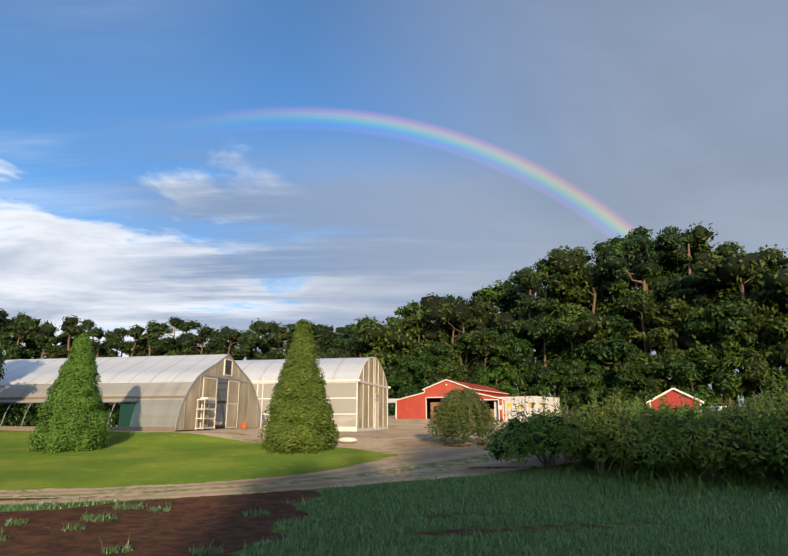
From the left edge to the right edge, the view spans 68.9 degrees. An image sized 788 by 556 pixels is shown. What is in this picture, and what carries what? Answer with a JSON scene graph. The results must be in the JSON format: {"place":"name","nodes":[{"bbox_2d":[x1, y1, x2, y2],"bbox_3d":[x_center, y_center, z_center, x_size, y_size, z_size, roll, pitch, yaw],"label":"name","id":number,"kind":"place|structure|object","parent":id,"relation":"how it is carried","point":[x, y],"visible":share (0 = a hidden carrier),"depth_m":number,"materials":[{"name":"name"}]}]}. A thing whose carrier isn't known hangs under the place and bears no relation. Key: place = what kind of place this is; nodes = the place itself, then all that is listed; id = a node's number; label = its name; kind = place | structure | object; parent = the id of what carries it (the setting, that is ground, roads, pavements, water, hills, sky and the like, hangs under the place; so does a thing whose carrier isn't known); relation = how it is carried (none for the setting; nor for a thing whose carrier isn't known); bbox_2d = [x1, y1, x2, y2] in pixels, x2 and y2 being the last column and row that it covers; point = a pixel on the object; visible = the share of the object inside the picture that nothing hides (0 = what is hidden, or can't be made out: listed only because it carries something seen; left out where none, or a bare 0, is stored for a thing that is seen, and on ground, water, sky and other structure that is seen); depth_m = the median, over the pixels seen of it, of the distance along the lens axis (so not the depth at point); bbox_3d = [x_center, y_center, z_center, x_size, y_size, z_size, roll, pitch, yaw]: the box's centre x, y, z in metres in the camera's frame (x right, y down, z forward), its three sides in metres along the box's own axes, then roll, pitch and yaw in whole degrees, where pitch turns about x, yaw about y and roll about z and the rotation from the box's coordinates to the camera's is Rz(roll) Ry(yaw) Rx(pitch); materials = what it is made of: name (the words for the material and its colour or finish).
{"place":"outdoors","nodes":[
{"label":"outdoors","id":0,"kind":"place"},
{"bbox_2d":[165,357,390,431],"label":"greenhouse frame walls","id":1,"kind":"structure","parent":0,"point":[365,401],"depth_m":42.42,"materials":[{"name":"wood"}]},
{"bbox_2d":[234,357,368,388],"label":"greenhouse roof","id":2,"kind":"structure","parent":1,"relation":"attached to","point":[333,369],"depth_m":41.90,"materials":[{"name":"plastic"}]},
{"bbox_2d":[0,414,787,555],"bbox_3d":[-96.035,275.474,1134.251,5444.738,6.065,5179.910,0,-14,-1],"label":"terrain","id":3,"kind":"structure","parent":0,"point":[210,485],"depth_m":14.20,"materials":[{"name":"plant"}]},
{"bbox_2d":[0,308,20,348],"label":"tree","id":4,"kind":"object","parent":3,"relation":"on","point":[10,327],"visible":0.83,"depth_m":114.47,"materials":[{"name":"green plant"}]},
{"bbox_2d":[0,311,53,355],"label":"tree","id":5,"kind":"object","parent":3,"relation":"on","point":[21,321],"visible":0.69,"depth_m":114.52,"materials":[{"name":"green plant"}]},
{"bbox_2d":[16,332,47,358],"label":"tree","id":6,"kind":"object","parent":3,"relation":"on","point":[34,352],"visible":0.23,"depth_m":121.05,"materials":[{"name":"green plant"}]},
{"bbox_2d":[10,320,71,358],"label":"tree","id":7,"kind":"object","parent":3,"relation":"on","point":[47,330],"visible":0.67,"depth_m":113.96,"materials":[{"name":"green plant"}]},
{"bbox_2d":[42,315,96,358],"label":"tree","id":8,"kind":"object","parent":3,"relation":"on","point":[72,327],"visible":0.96,"depth_m":116.13,"materials":[{"name":"green plant"}]},
{"bbox_2d":[27,332,113,453],"bbox_3d":[-11.898,4.367,21.541,2.860,4.692,2.948,0,-14,-1],"label":"arborvitae","id":9,"kind":"object","parent":3,"relation":"on","point":[75,421],"visible":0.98,"depth_m":20.99,"materials":[{"name":"green plant"}]},
{"bbox_2d":[0,400,179,426],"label":"greenhouse crop rows","id":10,"kind":"object","parent":3,"relation":"on","point":[15,414],"visible":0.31,"depth_m":30.95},
{"bbox_2d":[86,326,122,357],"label":"tree","id":11,"kind":"object","parent":3,"relation":"on","point":[98,333],"visible":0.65,"depth_m":116.07,"materials":[{"name":"green plant"}]},
{"bbox_2d":[0,354,260,431],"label":"greenhouse frame","id":12,"kind":"object","parent":3,"relation":"on","point":[242,402],"visible":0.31,"depth_m":29.40,"materials":[{"name":"wood"}]},
{"bbox_2d":[0,354,227,426],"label":"greenhouse film cover","id":13,"kind":"object","parent":12,"relation":"attached to","point":[157,369],"visible":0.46,"depth_m":30.39,"materials":[{"name":"plastic"}]},
{"bbox_2d":[98,324,163,356],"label":"tree","id":14,"kind":"object","parent":3,"relation":"on","point":[119,346],"visible":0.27,"depth_m":118.03,"materials":[{"name":"green plant"}]},
{"bbox_2d":[126,320,173,355],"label":"tree","id":15,"kind":"object","parent":3,"relation":"on","point":[154,346],"visible":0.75,"depth_m":116.25,"materials":[{"name":"green plant"}]},
{"bbox_2d":[144,316,200,353],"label":"tree","id":16,"kind":"object","parent":3,"relation":"on","point":[179,324],"visible":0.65,"depth_m":119.87,"materials":[{"name":"green plant"}]},
{"bbox_2d":[173,324,232,354],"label":"tree","id":17,"kind":"object","parent":3,"relation":"on","point":[189,339],"visible":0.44,"depth_m":116.83,"materials":[{"name":"green plant"}]},
{"bbox_2d":[195,397,216,429],"bbox_3d":[-9.317,6.721,28.499,0.450,1.555,1.150,-3,-14,12],"label":"shelving rack","id":18,"kind":"object","parent":3,"relation":"on","point":[209,399],"visible":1,"depth_m":28.37,"materials":[{"name":"metal"}]},
{"bbox_2d":[196,326,252,359],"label":"tree","id":19,"kind":"object","parent":3,"relation":"on","point":[226,328],"visible":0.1,"depth_m":126.89,"materials":[{"name":"green plant"}]},
{"bbox_2d":[201,328,259,359],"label":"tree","id":20,"kind":"object","parent":3,"relation":"on","point":[218,340],"visible":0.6,"depth_m":117.69,"materials":[{"name":"green plant"}]},
{"bbox_2d":[236,318,278,359],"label":"tree","id":21,"kind":"object","parent":3,"relation":"on","point":[261,328],"visible":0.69,"depth_m":118.99,"materials":[{"name":"green plant"}]},
{"bbox_2d":[259,322,295,358],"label":"tree","id":22,"kind":"object","parent":3,"relation":"on","point":[282,332],"visible":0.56,"depth_m":118.67,"materials":[{"name":"green plant"}]},
{"bbox_2d":[257,319,339,454],"bbox_3d":[-3.548,4.185,21.808,3.071,5.301,2.993,0,-14,-1],"label":"arborvitae","id":23,"kind":"object","parent":3,"relation":"on","point":[300,413],"visible":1,"depth_m":21.05,"materials":[{"name":"green plant"}]},
{"bbox_2d":[313,325,350,355],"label":"tree","id":24,"kind":"object","parent":3,"relation":"on","point":[330,333],"visible":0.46,"depth_m":117.43,"materials":[{"name":"green plant"}]},
{"bbox_2d":[321,348,358,357],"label":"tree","id":25,"kind":"object","parent":3,"relation":"on","point":[342,353],"visible":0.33,"depth_m":106.26,"materials":[{"name":"green plant"}]},
{"bbox_2d":[327,332,365,356],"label":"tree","id":26,"kind":"object","parent":3,"relation":"on","point":[339,342],"visible":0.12,"depth_m":108.48,"materials":[{"name":"green plant"}]},
{"bbox_2d":[347,333,375,353],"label":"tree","id":27,"kind":"object","parent":3,"relation":"on","point":[360,344],"visible":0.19,"depth_m":103.60,"materials":[{"name":"green plant"}]},
{"bbox_2d":[386,376,398,415],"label":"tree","id":28,"kind":"object","parent":3,"relation":"on","point":[392,394],"visible":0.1,"depth_m":92.65,"materials":[{"name":"green plant"}]},
{"bbox_2d":[0,463,787,555],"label":"field grass","id":29,"kind":"structure","parent":3,"relation":"on","point":[631,545],"depth_m":10.19,"materials":[{"name":"plant"}]},
{"bbox_2d":[350,310,440,390],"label":"tree","id":30,"kind":"object","parent":3,"relation":"on","point":[396,337],"visible":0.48,"depth_m":98.91,"materials":[{"name":"green plant"}]},
{"bbox_2d":[381,350,419,388],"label":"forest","id":31,"kind":"object","parent":3,"relation":"on","point":[397,361],"visible":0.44,"depth_m":98.07,"materials":[{"name":"green plant"}]},
{"bbox_2d":[384,370,427,398],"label":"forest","id":32,"kind":"object","parent":3,"relation":"on","point":[403,382],"visible":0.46,"depth_m":92.76,"materials":[{"name":"green plant"}]},
{"bbox_2d":[383,300,435,343],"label":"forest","id":33,"kind":"object","parent":3,"relation":"on","point":[411,309],"visible":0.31,"depth_m":118.13,"materials":[{"name":"green plant"}]},
{"bbox_2d":[395,368,429,396],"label":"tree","id":34,"kind":"object","parent":3,"relation":"on","point":[418,377],"visible":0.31,"depth_m":94.41,"materials":[{"name":"green plant"}]},
{"bbox_2d":[395,347,434,387],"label":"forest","id":35,"kind":"object","parent":3,"relation":"on","point":[425,356],"visible":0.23,"depth_m":97.36,"materials":[{"name":"green plant"}]},
{"bbox_2d":[389,313,447,368],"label":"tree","id":36,"kind":"object","parent":3,"relation":"on","point":[410,321],"visible":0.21,"depth_m":103.19,"materials":[{"name":"green plant"}]},
{"bbox_2d":[399,343,464,379],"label":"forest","id":37,"kind":"object","parent":3,"relation":"on","point":[442,350],"visible":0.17,"depth_m":98.20,"materials":[{"name":"green plant"}]},
{"bbox_2d":[420,360,468,386],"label":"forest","id":38,"kind":"object","parent":3,"relation":"on","point":[446,369],"visible":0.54,"depth_m":90.07,"materials":[{"name":"green plant"}]},
{"bbox_2d":[394,379,508,419],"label":"red barn","id":39,"kind":"structure","parent":3,"relation":"on","point":[422,404],"depth_m":66.99,"materials":[{"name":"wood"}]},
{"bbox_2d":[434,318,472,355],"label":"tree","id":40,"kind":"object","parent":3,"relation":"on","point":[444,324],"visible":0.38,"depth_m":104.25,"materials":[{"name":"green plant"}]},
{"bbox_2d":[442,296,476,342],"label":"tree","id":41,"kind":"object","parent":3,"relation":"on","point":[450,330],"visible":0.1,"depth_m":111.45,"materials":[{"name":"green plant"}]},
{"bbox_2d":[427,338,492,376],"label":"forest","id":42,"kind":"object","parent":3,"relation":"on","point":[459,346],"visible":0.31,"depth_m":99.44,"materials":[{"name":"green plant"}]},
{"bbox_2d":[425,386,499,446],"bbox_3d":[2.829,5.606,23.175,3.103,2.438,3.054,0,-14,-1],"label":"weeping tree","id":43,"kind":"object","parent":3,"relation":"on","point":[455,414],"visible":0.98,"depth_m":22.60,"materials":[{"name":"green plant"}]},
{"bbox_2d":[444,347,488,378],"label":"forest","id":44,"kind":"object","parent":3,"relation":"on","point":[452,355],"visible":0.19,"depth_m":99.48,"materials":[{"name":"green plant"}]},
{"bbox_2d":[416,292,521,378],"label":"tree","id":45,"kind":"object","parent":3,"relation":"on","point":[438,310],"visible":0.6,"depth_m":100.64,"materials":[{"name":"green plant"}]},
{"bbox_2d":[453,375,493,386],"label":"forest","id":46,"kind":"object","parent":3,"relation":"on","point":[473,380],"visible":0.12,"depth_m":91.31,"materials":[{"name":"green plant"}]},
{"bbox_2d":[466,294,497,355],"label":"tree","id":47,"kind":"object","parent":3,"relation":"on","point":[483,306],"visible":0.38,"depth_m":103.64,"materials":[{"name":"green plant"}]},
{"bbox_2d":[460,328,510,385],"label":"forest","id":48,"kind":"object","parent":3,"relation":"on","point":[485,334],"visible":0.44,"depth_m":93.29,"materials":[{"name":"green plant"}]},
{"bbox_2d":[470,280,522,357],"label":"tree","id":49,"kind":"object","parent":3,"relation":"on","point":[503,302],"visible":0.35,"depth_m":108.98,"materials":[{"name":"green plant"}]},
{"bbox_2d":[477,367,520,396],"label":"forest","id":50,"kind":"object","parent":3,"relation":"on","point":[486,375],"visible":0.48,"depth_m":91.87,"materials":[{"name":"green plant"}]},
{"bbox_2d":[495,360,536,395],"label":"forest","id":51,"kind":"object","parent":3,"relation":"on","point":[507,368],"visible":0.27,"depth_m":91.28,"materials":[{"name":"green plant"}]},
{"bbox_2d":[489,332,547,395],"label":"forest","id":52,"kind":"object","parent":3,"relation":"on","point":[519,345],"visible":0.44,"depth_m":93.69,"materials":[{"name":"green plant"}]},
{"bbox_2d":[493,273,545,339],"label":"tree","id":53,"kind":"object","parent":3,"relation":"on","point":[506,284],"visible":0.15,"depth_m":108.53,"materials":[{"name":"green plant"}]},
{"bbox_2d":[494,396,560,421],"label":"shipping containers","id":54,"kind":"object","parent":3,"relation":"on","point":[509,406],"visible":0.56,"depth_m":62.31,"materials":[{"name":"white"}]},
{"bbox_2d":[504,269,563,355],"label":"tree","id":55,"kind":"object","parent":3,"relation":"on","point":[522,291],"visible":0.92,"depth_m":96.22,"materials":[{"name":"green plant"}]},
{"bbox_2d":[502,317,573,396],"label":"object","id":56,"kind":"object","parent":3,"relation":"on","point":[554,339],"visible":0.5,"depth_m":92.09,"materials":[{"name":"green plant"}]},
{"bbox_2d":[516,373,569,403],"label":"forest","id":57,"kind":"object","parent":3,"relation":"on","point":[525,385],"visible":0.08,"depth_m":88.40,"materials":[{"name":"green plant"}]},
{"bbox_2d":[478,388,609,470],"bbox_3d":[4.268,4.382,16.576,3.837,2.352,3.584,0,-14,-1],"label":"shrub","id":58,"kind":"object","parent":3,"relation":"on","point":[540,434],"visible":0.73,"depth_m":15.85,"materials":[{"name":"green plant"}]},
{"bbox_2d":[523,336,568,395],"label":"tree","id":59,"kind":"object","parent":3,"relation":"on","point":[548,352],"visible":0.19,"depth_m":95.81,"materials":[{"name":"green plant"}]},
{"bbox_2d":[518,246,589,393],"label":"tree","id":60,"kind":"object","parent":3,"relation":"on","point":[576,251],"visible":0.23,"depth_m":101.14,"materials":[{"name":"green plant"}]},
{"bbox_2d":[522,355,592,411],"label":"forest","id":61,"kind":"object","parent":3,"relation":"on","point":[544,376],"visible":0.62,"depth_m":85.43,"materials":[{"name":"green plant"}]},
{"bbox_2d":[519,288,600,415],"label":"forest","id":62,"kind":"object","parent":3,"relation":"on","point":[562,298],"visible":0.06,"depth_m":96.57,"materials":[{"name":"green plant"}]},
{"bbox_2d":[541,301,600,415],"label":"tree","id":63,"kind":"object","parent":3,"relation":"on","point":[569,309],"visible":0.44,"depth_m":91.00,"materials":[{"name":"green plant"}]},
{"bbox_2d":[534,245,611,414],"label":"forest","id":64,"kind":"object","parent":3,"relation":"on","point":[550,272],"visible":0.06,"depth_m":103.15,"materials":[{"name":"green plant"}]},
{"bbox_2d":[553,361,607,413],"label":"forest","id":65,"kind":"object","parent":3,"relation":"on","point":[574,399],"visible":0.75,"depth_m":83.57,"materials":[{"name":"green plant"}]},
{"bbox_2d":[547,254,642,365],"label":"tree","id":66,"kind":"object","parent":3,"relation":"on","point":[570,266],"visible":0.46,"depth_m":92.20,"materials":[{"name":"green plant"}]},
{"bbox_2d":[559,311,636,405],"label":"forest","id":67,"kind":"object","parent":3,"relation":"on","point":[617,344],"visible":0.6,"depth_m":85.61,"materials":[{"name":"green plant"}]},
{"bbox_2d":[558,404,642,477],"bbox_3d":[5.353,4.257,15.088,2.259,1.940,2.330,0,-14,-1],"label":"shrub","id":68,"kind":"object","parent":3,"relation":"on","point":[606,429],"visible":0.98,"depth_m":14.57,"materials":[{"name":"green plant"}]},
{"bbox_2d":[557,389,663,468],"bbox_3d":[6.237,4.339,16.428,3.239,2.261,3.416,0,-14,-1],"label":"shrub","id":69,"kind":"object","parent":3,"relation":"on","point":[632,420],"visible":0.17,"depth_m":16.22,"materials":[{"name":"green plant"}]},
{"bbox_2d":[584,363,641,411],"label":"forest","id":70,"kind":"object","parent":3,"relation":"on","point":[619,381],"visible":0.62,"depth_m":81.58,"materials":[{"name":"green plant"}]},
{"bbox_2d":[590,250,641,340],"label":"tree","id":71,"kind":"object","parent":3,"relation":"on","point":[601,303],"visible":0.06,"depth_m":99.48,"materials":[{"name":"green plant"}]},
{"bbox_2d":[583,225,652,330],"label":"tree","id":72,"kind":"object","parent":3,"relation":"on","point":[614,244],"visible":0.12,"depth_m":103.06,"materials":[{"name":"green plant"}]},
{"bbox_2d":[596,277,655,354],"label":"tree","id":73,"kind":"object","parent":3,"relation":"on","point":[621,288],"visible":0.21,"depth_m":92.17,"materials":[{"name":"green plant"}]},
{"bbox_2d":[599,351,666,407],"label":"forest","id":74,"kind":"object","parent":3,"relation":"on","point":[629,368],"visible":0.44,"depth_m":80.06,"materials":[{"name":"green plant"}]},
{"bbox_2d":[607,249,659,376],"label":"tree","id":75,"kind":"object","parent":3,"relation":"on","point":[634,255],"visible":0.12,"depth_m":98.27,"materials":[{"name":"green plant"}]},
{"bbox_2d":[591,230,685,354],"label":"tree","id":76,"kind":"object","parent":3,"relation":"on","point":[639,243],"visible":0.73,"depth_m":88.43,"materials":[{"name":"green plant"}]},
{"bbox_2d":[615,294,682,373],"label":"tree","id":77,"kind":"object","parent":3,"relation":"on","point":[627,304],"visible":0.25,"depth_m":88.63,"materials":[{"name":"green plant"}]},
{"bbox_2d":[623,259,686,371],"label":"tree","id":78,"kind":"object","parent":3,"relation":"on","point":[647,268],"visible":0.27,"depth_m":89.58,"materials":[{"name":"green plant"}]},
{"bbox_2d":[613,397,701,464],"bbox_3d":[7.839,4.524,16.892,3.550,2.068,4.100,0,-14,-1],"label":"shrub","id":79,"kind":"object","parent":3,"relation":"on","point":[658,410],"visible":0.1,"depth_m":16.36,"materials":[{"name":"green plant"}]},
{"bbox_2d":[605,405,716,480],"bbox_3d":[6.872,4.198,14.637,2.738,1.883,2.767,0,-14,-1],"label":"shrub","id":80,"kind":"object","parent":3,"relation":"on","point":[649,440],"visible":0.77,"depth_m":14.06,"materials":[{"name":"green plant"}]},
{"bbox_2d":[622,348,703,406],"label":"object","id":81,"kind":"object","parent":3,"relation":"on","point":[653,367],"visible":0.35,"depth_m":78.56,"materials":[{"name":"green plant"}]},
{"bbox_2d":[547,457,787,499],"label":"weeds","id":82,"kind":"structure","parent":3,"relation":"on","point":[685,472],"depth_m":13.86,"materials":[{"name":"plant"}]},
{"bbox_2d":[627,297,707,388],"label":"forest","id":83,"kind":"object","parent":3,"relation":"on","point":[673,307],"visible":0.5,"depth_m":82.12,"materials":[{"name":"green plant"}]},
{"bbox_2d":[646,388,703,413],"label":"red shed","id":84,"kind":"structure","parent":3,"relation":"on","point":[672,394],"depth_m":41.90,"materials":[{"name":"paint"}]},
{"bbox_2d":[634,271,719,335],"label":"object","id":85,"kind":"object","parent":3,"relation":"on","point":[688,282],"visible":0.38,"depth_m":84.82,"materials":[{"name":"green plant"}]},
{"bbox_2d":[649,225,707,388],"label":"tree","id":86,"kind":"object","parent":3,"relation":"on","point":[675,257],"visible":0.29,"depth_m":90.77,"materials":[{"name":"green plant"}]},
{"bbox_2d":[651,257,710,310],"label":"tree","id":87,"kind":"object","parent":3,"relation":"on","point":[665,271],"visible":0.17,"depth_m":94.53,"materials":[{"name":"green plant"}]},
{"bbox_2d":[662,355,726,406],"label":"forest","id":88,"kind":"object","parent":3,"relation":"on","point":[680,367],"visible":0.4,"depth_m":74.76,"materials":[{"name":"green plant"}]},
{"bbox_2d":[657,394,747,426],"bbox_3d":[8.581,4.363,16.495,3.140,2.193,3.146,13,-19,-43],"label":"shrub","id":89,"kind":"object","parent":3,"relation":"on","point":[697,413],"visible":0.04,"depth_m":16.43,"materials":[{"name":"green plant"}]},
{"bbox_2d":[680,222,748,405],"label":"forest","id":90,"kind":"object","parent":3,"relation":"on","point":[701,249],"visible":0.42,"depth_m":90.22,"materials":[{"name":"green plant"}]},
{"bbox_2d":[667,274,771,384],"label":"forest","id":91,"kind":"object","parent":3,"relation":"on","point":[712,282],"visible":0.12,"depth_m":83.59,"materials":[{"name":"green plant"}]},
{"bbox_2d":[692,340,747,405],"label":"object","id":92,"kind":"object","parent":3,"relation":"on","point":[721,358],"visible":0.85,"depth_m":73.95,"materials":[{"name":"green plant"}]},
{"bbox_2d":[664,403,776,482],"bbox_3d":[7.889,4.106,14.254,2.910,1.933,2.757,10,-17,-34],"label":"shrub","id":93,"kind":"object","parent":3,"relation":"on","point":[710,444],"visible":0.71,"depth_m":13.56,"materials":[{"name":"green plant"}]},
{"bbox_2d":[674,244,787,403],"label":"tree","id":94,"kind":"object","parent":3,"relation":"on","point":[742,269],"visible":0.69,"depth_m":77.78,"materials":[{"name":"green plant"}]},
{"bbox_2d":[678,297,787,407],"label":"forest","id":95,"kind":"object","parent":3,"relation":"on","point":[728,308],"visible":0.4,"depth_m":76.06,"materials":[{"name":"green plant"}]},
{"bbox_2d":[691,394,787,483],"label":"shrub","id":96,"kind":"object","parent":3,"relation":"on","point":[741,416],"visible":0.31,"depth_m":13.71,"materials":[{"name":"green plant"}]},
{"bbox_2d":[709,299,787,381],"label":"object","id":97,"kind":"object","parent":3,"relation":"on","point":[749,321],"visible":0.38,"depth_m":75.17,"materials":[{"name":"green plant"}]},
{"bbox_2d":[713,272,787,368],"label":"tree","id":98,"kind":"object","parent":3,"relation":"on","point":[782,299],"visible":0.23,"depth_m":77.65,"materials":[{"name":"green plant"}]},
{"bbox_2d":[727,378,787,473],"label":"shrub","id":99,"kind":"object","parent":3,"relation":"on","point":[754,435],"visible":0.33,"depth_m":13.38,"materials":[{"name":"green plant"}]},
{"bbox_2d":[734,358,787,407],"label":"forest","id":100,"kind":"object","parent":3,"relation":"on","point":[755,373],"visible":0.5,"depth_m":71.16,"materials":[{"name":"green plant"}]},
{"bbox_2d":[736,343,787,388],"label":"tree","id":101,"kind":"object","parent":3,"relation":"on","point":[780,349],"visible":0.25,"depth_m":74.47,"materials":[{"name":"green plant"}]},
{"bbox_2d":[737,392,787,476],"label":"shrub","id":102,"kind":"object","parent":3,"relation":"on","point":[783,431],"visible":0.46,"depth_m":13.10,"materials":[{"name":"green plant"}]},
{"bbox_2d":[745,376,787,414],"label":"shrub","id":103,"kind":"object","parent":3,"relation":"on","point":[778,400],"visible":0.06,"depth_m":16.43,"materials":[{"name":"green plant"}]},
{"bbox_2d":[758,379,787,395],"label":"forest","id":104,"kind":"object","parent":3,"relation":"on","point":[780,383],"visible":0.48,"depth_m":69.34,"materials":[{"name":"green plant"}]},
{"bbox_2d":[767,312,787,386],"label":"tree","id":105,"kind":"object","parent":3,"relation":"on","point":[779,326],"visible":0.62,"depth_m":72.06,"materials":[{"name":"green plant"}]},
{"bbox_2d":[0,0,787,412],"label":"sky","id":106,"kind":"structure","parent":0,"point":[233,164],"materials":[{"name":"blue"}]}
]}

